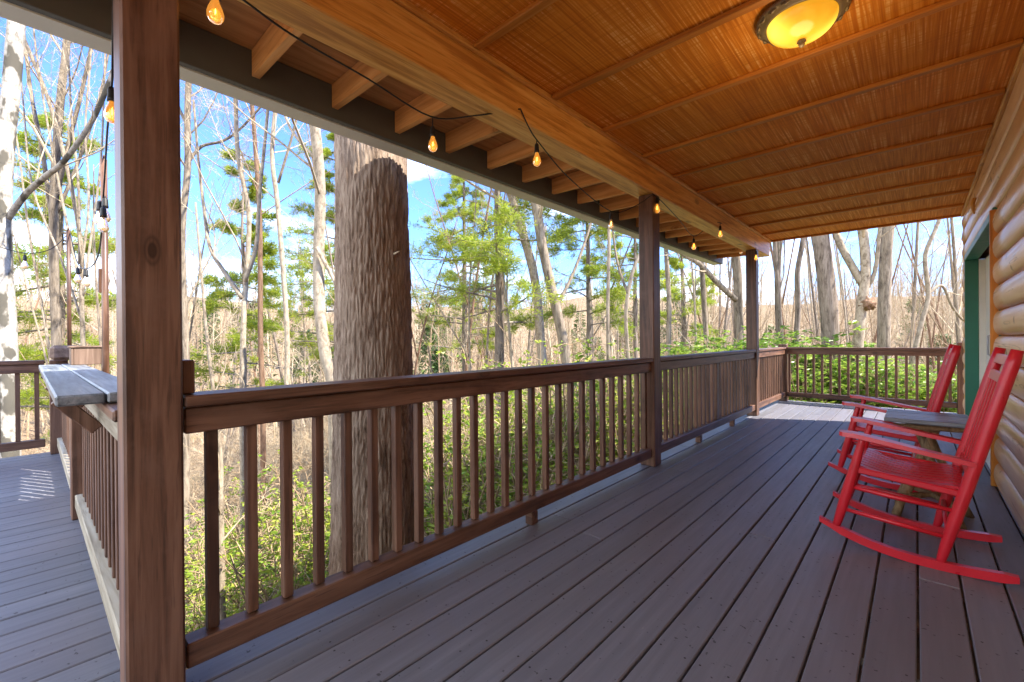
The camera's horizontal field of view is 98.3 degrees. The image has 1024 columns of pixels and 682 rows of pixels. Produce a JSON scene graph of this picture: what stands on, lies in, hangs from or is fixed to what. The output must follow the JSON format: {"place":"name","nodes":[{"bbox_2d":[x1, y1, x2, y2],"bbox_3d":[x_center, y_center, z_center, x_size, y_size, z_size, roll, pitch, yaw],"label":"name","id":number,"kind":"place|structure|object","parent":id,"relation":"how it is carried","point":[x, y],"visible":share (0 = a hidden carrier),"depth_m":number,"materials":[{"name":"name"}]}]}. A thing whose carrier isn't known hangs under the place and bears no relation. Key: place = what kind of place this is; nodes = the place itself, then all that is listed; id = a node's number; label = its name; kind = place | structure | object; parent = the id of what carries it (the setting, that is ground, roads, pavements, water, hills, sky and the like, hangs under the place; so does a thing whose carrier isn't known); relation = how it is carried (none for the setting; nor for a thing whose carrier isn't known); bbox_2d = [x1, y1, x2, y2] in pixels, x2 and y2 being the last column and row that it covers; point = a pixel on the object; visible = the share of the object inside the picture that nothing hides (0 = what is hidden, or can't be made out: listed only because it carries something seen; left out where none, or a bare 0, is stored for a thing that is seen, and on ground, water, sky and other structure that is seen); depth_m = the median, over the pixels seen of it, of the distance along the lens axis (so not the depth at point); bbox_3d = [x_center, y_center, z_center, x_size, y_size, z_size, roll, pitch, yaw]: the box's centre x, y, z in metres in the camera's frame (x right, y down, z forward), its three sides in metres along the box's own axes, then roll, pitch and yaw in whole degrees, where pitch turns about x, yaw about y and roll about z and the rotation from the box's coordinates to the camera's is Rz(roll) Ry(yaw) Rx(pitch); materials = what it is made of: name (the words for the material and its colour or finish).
{"place":"outdoors","nodes":[
{"label":"outdoors","id":0,"kind":"place"},
{"bbox_2d":[0,17,962,310],"label":"sky","id":1,"kind":"structure","parent":0,"point":[418,178],"materials":[{"name":"blue"}]},
{"bbox_2d":[18,291,962,681],"bbox_3d":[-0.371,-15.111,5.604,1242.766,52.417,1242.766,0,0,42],"label":"ground","id":2,"kind":"structure","parent":0,"point":[94,313],"depth_m":114.46,"materials":[{"name":"beige plant"}]},
{"bbox_2d":[0,31,96,418],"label":"bare tree","id":3,"kind":"object","parent":2,"relation":"on","point":[44,317],"visible":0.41,"depth_m":12.23,"materials":[{"name":"grey plant"}]},
{"bbox_2d":[0,23,110,359],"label":"bare tree","id":4,"kind":"object","parent":2,"relation":"on","point":[54,205],"visible":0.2,"depth_m":10.98,"materials":[{"name":"grey plant"}]},
{"bbox_2d":[0,19,113,457],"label":"sycamore tree","id":5,"kind":"object","parent":2,"relation":"on","point":[12,70],"visible":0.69,"depth_m":7.42,"materials":[{"name":"white plant"}]},
{"bbox_2d":[0,25,114,345],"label":"bare tree","id":6,"kind":"object","parent":2,"relation":"on","point":[80,308],"visible":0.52,"depth_m":9.01,"materials":[{"name":"grey plant"}]},
{"bbox_2d":[42,130,116,370],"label":"bare tree","id":7,"kind":"object","parent":2,"relation":"on","point":[96,292],"visible":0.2,"depth_m":12.35,"materials":[{"name":"grey plant"}]},
{"bbox_2d":[13,109,198,438],"bbox_3d":[-15.435,-0.079,14.784,7.944,15.437,5.492,0,0,6],"label":"pine tree","id":8,"kind":"object","parent":2,"relation":"on","point":[27,395],"visible":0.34,"depth_m":14.59,"materials":[{"name":"green plant"}]},
{"bbox_2d":[95,87,268,370],"bbox_3d":[-9.534,-2.203,13.049,4.213,17.236,2.613,0,3,-38],"label":"bare tree","id":9,"kind":"object","parent":2,"relation":"on","point":[201,236],"visible":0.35,"depth_m":13.24,"materials":[{"name":"grey plant"}]},
{"bbox_2d":[100,78,309,578],"bbox_3d":[-6.337,-5.407,9.755,4.717,21.446,5.216,0,0,5],"label":"bare tree","id":10,"kind":"object","parent":2,"relation":"on","point":[186,163],"visible":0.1,"depth_m":9.52,"materials":[{"name":"grey plant"}]},
{"bbox_2d":[185,558,244,634],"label":"leafy shrub","id":11,"kind":"object","parent":2,"relation":"on","point":[198,617],"visible":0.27,"depth_m":5.95,"materials":[{"name":"green plant"}]},
{"bbox_2d":[186,176,244,389],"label":"tree","id":12,"kind":"object","parent":2,"relation":"on","point":[193,310],"visible":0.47,"depth_m":16.39,"materials":[{"name":"beige plant"}]},
{"bbox_2d":[180,81,280,587],"bbox_3d":[-5.989,-5.314,8.277,3.455,20.388,5.106,-1,0,-31],"label":"bare tree","id":13,"kind":"object","parent":2,"relation":"on","point":[248,263],"visible":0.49,"depth_m":8.46,"materials":[{"name":"grey plant"}]},
{"bbox_2d":[181,188,279,619],"bbox_3d":[-3.747,1.144,5.582,1.512,6.428,1.007,0,0,-7],"label":"snag tree","id":14,"kind":"object","parent":2,"relation":"on","point":[222,537],"visible":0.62,"depth_m":5.63,"materials":[{"name":"grey plant"}]},
{"bbox_2d":[184,502,279,613],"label":"leafy shrub","id":15,"kind":"object","parent":2,"relation":"on","point":[200,553],"visible":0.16,"depth_m":7.25,"materials":[{"name":"green plant"}]},
{"bbox_2d":[190,146,311,391],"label":"pine tree","id":16,"kind":"object","parent":2,"relation":"on","point":[269,249],"visible":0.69,"depth_m":15.11,"materials":[{"name":"green plant"}]},
{"bbox_2d":[183,83,324,384],"bbox_3d":[-4.747,-4.793,10.058,4.521,19.473,5.270,0,0,42],"label":"bare tree","id":17,"kind":"object","parent":2,"relation":"on","point":[273,127],"visible":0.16,"depth_m":9.45,"materials":[{"name":"grey plant"}]},
{"bbox_2d":[184,462,328,581],"bbox_3d":[-4.963,3.713,8.547,2.364,2.403,2.476,0,0,12],"label":"leafy shrub","id":18,"kind":"object","parent":2,"relation":"on","point":[232,523],"visible":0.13,"depth_m":8.43,"materials":[{"name":"green plant"}]},
{"bbox_2d":[180,83,334,548],"bbox_3d":[-6.585,-4.823,12.399,6.583,21.225,7.438,0,0,42],"label":"bare tree","id":19,"kind":"object","parent":2,"relation":"on","point":[260,344],"visible":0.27,"depth_m":11.98,"materials":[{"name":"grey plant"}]},
{"bbox_2d":[185,480,330,613],"bbox_3d":[-3.094,3.239,5.990,2.138,2.179,2.041,-1,0,-25],"label":"leafy shrub","id":20,"kind":"object","parent":2,"relation":"on","point":[275,588],"visible":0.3,"depth_m":5.86,"materials":[{"name":"green plant"}]},
{"bbox_2d":[208,163,314,451],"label":"bare tree","id":21,"kind":"object","parent":2,"relation":"on","point":[278,358],"visible":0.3,"depth_m":23.13,"materials":[{"name":"beige plant"}]},
{"bbox_2d":[227,449,330,587],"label":"leafy shrub","id":22,"kind":"object","parent":2,"relation":"on","point":[297,533],"visible":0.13,"depth_m":6.85,"materials":[{"name":"green plant"}]},
{"bbox_2d":[281,119,334,376],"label":"bare tree","id":23,"kind":"object","parent":2,"relation":"on","point":[332,268],"visible":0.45,"depth_m":15.48,"materials":[{"name":"plant"}]},
{"bbox_2d":[196,91,442,517],"bbox_3d":[-3.792,-5.260,7.710,4.889,19.566,6.353,0,0,6],"label":"bare tree","id":24,"kind":"object","parent":2,"relation":"on","point":[317,168],"visible":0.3,"depth_m":7.98,"materials":[{"name":"grey plant"}]},
{"bbox_2d":[254,132,415,359],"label":"pine tree","id":25,"kind":"object","parent":2,"relation":"on","point":[330,214],"visible":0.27,"depth_m":18.11,"materials":[{"name":"green plant"}]},
{"bbox_2d":[328,133,413,575],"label":"tree","id":26,"kind":"object","parent":2,"relation":"on","point":[372,335],"visible":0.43,"depth_m":3.16,"materials":[{"name":"brown plant"}]},
{"bbox_2d":[409,181,461,374],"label":"tree","id":27,"kind":"object","parent":2,"relation":"on","point":[419,347],"visible":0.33,"depth_m":21.28,"materials":[{"name":"beige plant"}]},
{"bbox_2d":[409,176,502,370],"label":"bare tree","id":28,"kind":"object","parent":2,"relation":"on","point":[469,334],"visible":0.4,"depth_m":11.97,"materials":[{"name":"plant"}]},
{"bbox_2d":[409,166,508,440],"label":"bare tree","id":29,"kind":"object","parent":2,"relation":"on","point":[478,264],"visible":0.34,"depth_m":20.06,"materials":[{"name":"beige plant"}]},
{"bbox_2d":[423,401,500,534],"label":"leafy shrub","id":30,"kind":"object","parent":2,"relation":"on","point":[445,432],"visible":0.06,"depth_m":8.56,"materials":[{"name":"green plant"}]},
{"bbox_2d":[411,172,527,415],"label":"pine tree","id":31,"kind":"object","parent":2,"relation":"on","point":[451,201],"visible":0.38,"depth_m":21.91,"materials":[{"name":"green plant"}]},
{"bbox_2d":[20,330,940,591],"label":"undergrowth","id":32,"kind":"object","parent":2,"relation":"on","point":[269,442],"visible":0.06,"depth_m":15.72,"materials":[{"name":"plant"}]},
{"bbox_2d":[423,408,539,536],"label":"leafy shrub","id":33,"kind":"object","parent":2,"relation":"on","point":[447,502],"visible":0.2,"depth_m":6.14,"materials":[{"name":"green plant"}]},
{"bbox_2d":[14,219,963,451],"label":"woods","id":34,"kind":"object","parent":2,"relation":"on","point":[513,343],"visible":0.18,"depth_m":58.63,"materials":[{"name":"brown plant"}]},
{"bbox_2d":[455,186,529,423],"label":"bare tree","id":35,"kind":"object","parent":2,"relation":"on","point":[487,340],"visible":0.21,"depth_m":13.26,"materials":[{"name":"plant"}]},
{"bbox_2d":[423,373,564,520],"bbox_3d":[-0.459,2.248,7.568,2.790,3.489,2.658,0,0,37],"label":"leafy shrub","id":36,"kind":"object","parent":2,"relation":"on","point":[496,441],"visible":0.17,"depth_m":7.27,"materials":[{"name":"green plant"}]},
{"bbox_2d":[408,190,581,422],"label":"pine tree","id":37,"kind":"object","parent":2,"relation":"on","point":[499,265],"visible":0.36,"depth_m":11.40,"materials":[{"name":"green plant"}]},
{"bbox_2d":[424,340,565,479],"bbox_3d":[-0.069,1.867,9.726,2.761,3.781,2.897,0,0,22],"label":"leafy shrub","id":38,"kind":"object","parent":2,"relation":"on","point":[520,361],"visible":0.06,"depth_m":9.40,"materials":[{"name":"green plant"}]},
{"bbox_2d":[462,178,546,428],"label":"bare tree","id":39,"kind":"object","parent":2,"relation":"on","point":[539,329],"visible":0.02,"depth_m":12.38,"materials":[{"name":"grey plant"}]},
{"bbox_2d":[65,289,956,409],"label":"evergreens","id":40,"kind":"object","parent":2,"relation":"on","point":[435,368],"visible":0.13,"depth_m":63.74,"materials":[{"name":"plant"}]},
{"bbox_2d":[482,189,539,413],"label":"bare tree","id":41,"kind":"object","parent":2,"relation":"on","point":[505,289],"visible":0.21,"depth_m":11.81,"materials":[{"name":"grey plant"}]},
{"bbox_2d":[424,389,608,525],"bbox_3d":[0.188,2.308,7.194,2.850,3.005,3.058,0,0,25],"label":"leafy shrub","id":42,"kind":"object","parent":2,"relation":"on","point":[539,450],"visible":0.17,"depth_m":6.90,"materials":[{"name":"green plant"}]},
{"bbox_2d":[468,350,634,489],"bbox_3d":[0.890,1.859,8.074,3.005,3.431,2.863,0,0,-15],"label":"leafy shrub","id":43,"kind":"object","parent":2,"relation":"on","point":[551,436],"visible":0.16,"depth_m":7.64,"materials":[{"name":"green plant"}]},
{"bbox_2d":[531,202,597,393],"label":"bare tree","id":44,"kind":"object","parent":2,"relation":"on","point":[537,210],"visible":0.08,"depth_m":11.41,"materials":[{"name":"grey plant"}]},
{"bbox_2d":[523,217,638,404],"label":"pine tree","id":45,"kind":"object","parent":2,"relation":"on","point":[587,269],"visible":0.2,"depth_m":13.51,"materials":[{"name":"green plant"}]},
{"bbox_2d":[522,337,662,466],"bbox_3d":[1.653,1.560,9.001,2.926,3.265,2.793,0,0,-3],"label":"leafy shrub","id":46,"kind":"object","parent":2,"relation":"on","point":[586,360],"visible":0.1,"depth_m":8.51,"materials":[{"name":"green plant"}]},
{"bbox_2d":[537,359,673,469],"bbox_3d":[1.967,1.690,8.021,2.631,2.774,2.823,-1,0,-28],"label":"leafy shrub","id":47,"kind":"object","parent":2,"relation":"on","point":[607,438],"visible":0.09,"depth_m":7.80,"materials":[{"name":"green plant"}]},
{"bbox_2d":[606,229,610,413],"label":"bare tree","id":48,"kind":"object","parent":2,"relation":"on","point":[608,295],"visible":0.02,"depth_m":9.96,"materials":[{"name":"grey plant"}]},
{"bbox_2d":[612,230,638,358],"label":"bare tree","id":49,"kind":"object","parent":2,"relation":"on","point":[627,288],"visible":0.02,"depth_m":10.00,"materials":[{"name":"grey plant"}]},
{"bbox_2d":[577,228,694,375],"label":"pine tree","id":50,"kind":"object","parent":2,"relation":"on","point":[632,259],"visible":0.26,"depth_m":18.80,"materials":[{"name":"green plant"}]},
{"bbox_2d":[664,249,671,376],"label":"bare tree","id":51,"kind":"object","parent":2,"relation":"on","point":[669,305],"visible":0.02,"depth_m":12.95,"materials":[{"name":"grey plant"}]},
{"bbox_2d":[660,253,722,354],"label":"pine tree","id":52,"kind":"object","parent":2,"relation":"on","point":[674,262],"visible":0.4,"depth_m":23.49,"materials":[{"name":"green plant"}]},
{"bbox_2d":[661,248,743,347],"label":"bare tree","id":53,"kind":"object","parent":2,"relation":"on","point":[736,296],"visible":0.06,"depth_m":13.41,"materials":[{"name":"grey plant"}]},
{"bbox_2d":[660,324,767,354],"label":"rhododendron","id":54,"kind":"object","parent":2,"relation":"on","point":[716,346],"visible":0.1,"depth_m":10.62,"materials":[{"name":"green plant"}]},
{"bbox_2d":[772,241,784,340],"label":"bare tree","id":55,"kind":"object","parent":2,"relation":"on","point":[776,256],"depth_m":12.33,"materials":[{"name":"grey plant"}]},
{"bbox_2d":[794,238,805,342],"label":"bare tree","id":56,"kind":"object","parent":2,"relation":"on","point":[797,285],"visible":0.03,"depth_m":12.50,"materials":[{"name":"grey plant"}]},
{"bbox_2d":[788,368,846,403],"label":"rhododendron","id":57,"kind":"object","parent":2,"relation":"on","point":[817,388],"visible":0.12,"depth_m":9.84,"materials":[{"name":"green plant"}]},
{"bbox_2d":[811,235,839,368],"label":"bare tree","id":58,"kind":"object","parent":2,"relation":"on","point":[827,289],"visible":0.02,"depth_m":10.86,"materials":[{"name":"grey plant"}]},
{"bbox_2d":[764,320,889,402],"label":"rhododendron","id":59,"kind":"object","parent":2,"relation":"on","point":[836,337],"visible":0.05,"depth_m":10.64,"materials":[{"name":"green plant"}]},
{"bbox_2d":[812,228,876,345],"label":"bare tree","id":60,"kind":"object","parent":2,"relation":"on","point":[838,263],"visible":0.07,"depth_m":19.52,"materials":[{"name":"grey plant"}]},
{"bbox_2d":[793,346,904,403],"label":"rhododendron","id":61,"kind":"object","parent":2,"relation":"on","point":[844,364],"visible":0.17,"depth_m":10.16,"materials":[{"name":"green plant"}]},
{"bbox_2d":[832,225,896,375],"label":"bare tree","id":62,"kind":"object","parent":2,"relation":"on","point":[864,277],"visible":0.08,"depth_m":10.41,"materials":[{"name":"grey plant"}]},
{"bbox_2d":[811,346,922,407],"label":"rhododendron","id":63,"kind":"object","parent":2,"relation":"on","point":[854,384],"visible":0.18,"depth_m":9.90,"materials":[{"name":"green plant"}]},
{"bbox_2d":[832,355,936,409],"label":"rhododendron","id":64,"kind":"object","parent":2,"relation":"on","point":[891,392],"visible":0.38,"depth_m":9.29,"materials":[{"name":"green plant"}]},
{"bbox_2d":[746,433,1023,681],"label":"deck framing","id":65,"kind":"object","parent":2,"relation":"on","point":[918,655],"depth_m":2.00,"materials":[{"name":"brown wood"}]},
{"bbox_2d":[0,452,119,681],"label":"deck","id":66,"kind":"structure","parent":65,"relation":"on","point":[54,625],"depth_m":2.08,"materials":[{"name":"grey wood"}]},
{"bbox_2d":[49,360,67,453],"bbox_3d":[-4.763,0.686,4.657,0.136,0.971,0.136,0,0,42],"label":"railing post","id":67,"kind":"object","parent":66,"relation":"on","point":[55,423],"visible":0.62,"depth_m":4.59,"materials":[{"name":"brown wood"}]},
{"bbox_2d":[0,360,44,452],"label":"railing","id":68,"kind":"object","parent":67,"relation":"attached to","point":[16,368],"visible":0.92,"depth_m":4.44,"materials":[{"name":"brown wood"}]},
{"bbox_2d":[53,363,69,487],"bbox_3d":[-3.798,0.657,3.816,2.420,0.850,0.140,0,0,42],"label":"railing","id":69,"kind":"object","parent":67,"relation":"attached to","point":[63,446],"visible":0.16,"depth_m":3.99,"materials":[{"name":"brown wood"}]},
{"bbox_2d":[66,228,71,344],"bbox_3d":[-4.661,-0.499,4.660,0.070,1.385,0.036,0,0,42],"label":"light pole","id":70,"kind":"object","parent":67,"relation":"on","point":[68,285],"visible":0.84,"depth_m":4.66,"materials":[{"name":"brown wood"}]},
{"bbox_2d":[69,418,82,519],"bbox_3d":[-2.853,0.695,2.952,0.132,0.934,0.132,0,0,42],"label":"railing post","id":71,"kind":"object","parent":66,"relation":"on","point":[75,445],"visible":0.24,"depth_m":2.88,"materials":[{"name":"brown wood"}]},
{"bbox_2d":[100,155,109,373],"bbox_3d":[-2.873,-0.077,3.132,0.073,2.476,0.040,0,0,42],"label":"light pole","id":72,"kind":"object","parent":66,"relation":"on","point":[105,309],"visible":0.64,"depth_m":3.13,"materials":[{"name":"brown wood"}]},
{"bbox_2d":[186,400,1023,681],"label":"porch deck","id":73,"kind":"structure","parent":65,"relation":"on","point":[393,628],"depth_m":1.99,"materials":[{"name":"grey wood"}]},
{"bbox_2d":[113,0,185,681],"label":"porch post","id":74,"kind":"object","parent":73,"relation":"on","point":[149,331],"visible":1,"depth_m":1.36,"materials":[{"name":"brown wood"}]},
{"bbox_2d":[75,401,119,659],"bbox_3d":[-2.006,0.649,2.178,2.155,0.850,0.140,0,0,42],"label":"railing","id":75,"kind":"object","parent":74,"relation":"attached to","point":[96,504],"visible":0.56,"depth_m":2.02,"materials":[{"name":"brown wood"}]},
{"bbox_2d":[39,364,116,432],"bbox_3d":[-2.581,0.291,2.615,3.160,0.209,0.255,0,0,42],"label":"bar shelf","id":76,"kind":"object","parent":75,"relation":"attached to","point":[72,390],"visible":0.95,"depth_m":1.86,"materials":[{"name":"grey wood"}]},
{"bbox_2d":[67,346,101,364],"bbox_3d":[-3.478,0.115,3.620,0.240,0.150,0.210,0,0,42],"label":"planter box","id":77,"kind":"object","parent":76,"relation":"on","point":[84,355],"visible":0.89,"depth_m":3.54,"materials":[{"name":"brown wood"}]},
{"bbox_2d":[183,358,652,668],"bbox_3d":[0.057,0.596,2.735,0.140,1.089,3.426,0,0,42],"label":"railing","id":78,"kind":"object","parent":73,"relation":"on","point":[210,413],"visible":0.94,"depth_m":1.99,"materials":[{"name":"brown wood"}]},
{"bbox_2d":[639,193,660,466],"bbox_3d":[1.261,-0.097,4.049,0.140,2.448,0.140,0,0,42],"label":"porch post","id":79,"kind":"object","parent":73,"relation":"on","point":[649,267],"visible":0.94,"depth_m":3.99,"materials":[{"name":"brown wood"}]},
{"bbox_2d":[660,350,755,452],"bbox_3d":[2.420,0.626,5.320,0.140,0.975,3.282,0,0,42],"label":"railing","id":80,"kind":"object","parent":73,"relation":"on","point":[715,394],"visible":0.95,"depth_m":4.96,"materials":[{"name":"brown wood"}]},
{"bbox_2d":[746,249,758,415],"bbox_3d":[3.574,-0.123,6.581,0.140,2.448,0.140,0,0,42],"label":"porch post","id":81,"kind":"object","parent":73,"relation":"on","point":[752,303],"visible":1,"depth_m":6.52,"materials":[{"name":"brown wood"}]},
{"bbox_2d":[759,347,785,407],"bbox_3d":[4.261,0.564,7.336,0.140,0.891,1.884,0,0,42],"label":"railing","id":82,"kind":"object","parent":81,"relation":"attached to","point":[770,375],"visible":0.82,"depth_m":7.30,"materials":[{"name":"brown wood"}]},
{"bbox_2d":[828,344,961,491],"bbox_3d":[3.047,0.570,3.555,0.768,1.089,0.658,0,0,42],"label":"rocking chair","id":83,"kind":"object","parent":73,"relation":"on","point":[944,377],"visible":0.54,"depth_m":3.47,"materials":[{"name":"red paint"}]},
{"bbox_2d":[819,347,1023,583],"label":"rocking chair","id":84,"kind":"object","parent":73,"relation":"on","point":[948,482],"visible":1,"depth_m":2.32,"materials":[{"name":"red paint"}]},
{"bbox_2d":[884,409,974,529],"bbox_3d":[2.672,0.806,2.836,0.422,0.652,0.450,0,0,42],"label":"side table","id":85,"kind":"object","parent":73,"relation":"on","point":[934,422],"visible":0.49,"depth_m":2.79,"materials":[{"name":"grey wood"}]},
{"bbox_2d":[957,342,963,413],"bbox_3d":[6.654,0.548,6.523,0.136,1.059,0.136,0,0,42],"label":"railing post","id":86,"kind":"object","parent":73,"relation":"on","point":[960,383],"visible":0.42,"depth_m":6.50,"materials":[{"name":"brown wood"}]},
{"bbox_2d":[787,347,956,407],"bbox_3d":[5.802,0.552,7.302,2.168,0.891,0.140,0,0,42],"label":"railing","id":87,"kind":"object","parent":86,"relation":"attached to","point":[875,351],"visible":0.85,"depth_m":7.27,"materials":[{"name":"brown wood"}]},
{"bbox_2d":[877,226,894,366],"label":"bare tree","id":88,"kind":"object","parent":2,"relation":"on","point":[884,297],"visible":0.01,"depth_m":12.87,"materials":[{"name":"grey plant"}]},
{"bbox_2d":[871,220,952,380],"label":"bare tree","id":89,"kind":"object","parent":2,"relation":"on","point":[911,266],"visible":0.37,"depth_m":20.49,"materials":[{"name":"grey plant"}]},
{"bbox_2d":[878,364,957,413],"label":"rhododendron","id":90,"kind":"object","parent":2,"relation":"on","point":[954,394],"visible":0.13,"depth_m":9.16,"materials":[{"name":"green plant"}]},
{"bbox_2d":[892,218,962,344],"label":"bare tree","id":91,"kind":"object","parent":2,"relation":"on","point":[954,268],"visible":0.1,"depth_m":12.32,"materials":[{"name":"grey plant"}]},
{"bbox_2d":[894,217,962,380],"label":"bare tree","id":92,"kind":"object","parent":2,"relation":"on","point":[931,340],"visible":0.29,"depth_m":18.84,"materials":[{"name":"grey plant"}]},
{"bbox_2d":[897,217,961,371],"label":"bare tree","id":93,"kind":"object","parent":2,"relation":"on","point":[913,302],"visible":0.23,"depth_m":14.57,"materials":[{"name":"grey plant"}]},
{"bbox_2d":[909,219,963,380],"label":"bare tree","id":94,"kind":"object","parent":2,"relation":"on","point":[929,290],"visible":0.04,"depth_m":10.96,"materials":[{"name":"grey plant"}]},
{"bbox_2d":[962,61,1023,534],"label":"log house","id":95,"kind":"structure","parent":2,"relation":"on","point":[993,272],"depth_m":3.10,"materials":[{"name":"brown wood"}]},
{"bbox_2d":[0,0,1023,264],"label":"porch roof","id":96,"kind":"structure","parent":95,"relation":"attached to","point":[702,118],"depth_m":2.67,"materials":[{"name":"brown wood"}]},
{"bbox_2d":[94,0,113,232],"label":"string light","id":97,"kind":"object","parent":96,"relation":"hanging from","point":[102,218],"visible":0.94,"depth_m":2.16,"materials":[{"name":"black rubber"}]},
{"bbox_2d":[206,0,520,151],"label":"string light","id":98,"kind":"object","parent":96,"relation":"hanging from","point":[214,13],"visible":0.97,"depth_m":1.80,"materials":[{"name":"black rubber"}]},
{"bbox_2d":[755,0,851,48],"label":"ceiling lamp","id":99,"kind":"object","parent":96,"relation":"attached to","point":[787,24],"visible":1,"depth_m":2.05,"materials":[{"name":"yellow glass"}]},
{"bbox_2d":[964,207,1015,486],"bbox_3d":[4.675,0.035,4.289,0.285,2.129,2.711,0,0,42],"label":"door frame","id":100,"kind":"structure","parent":95,"relation":"in","point":[980,285],"depth_m":5.24,"materials":[{"name":"green paint"}]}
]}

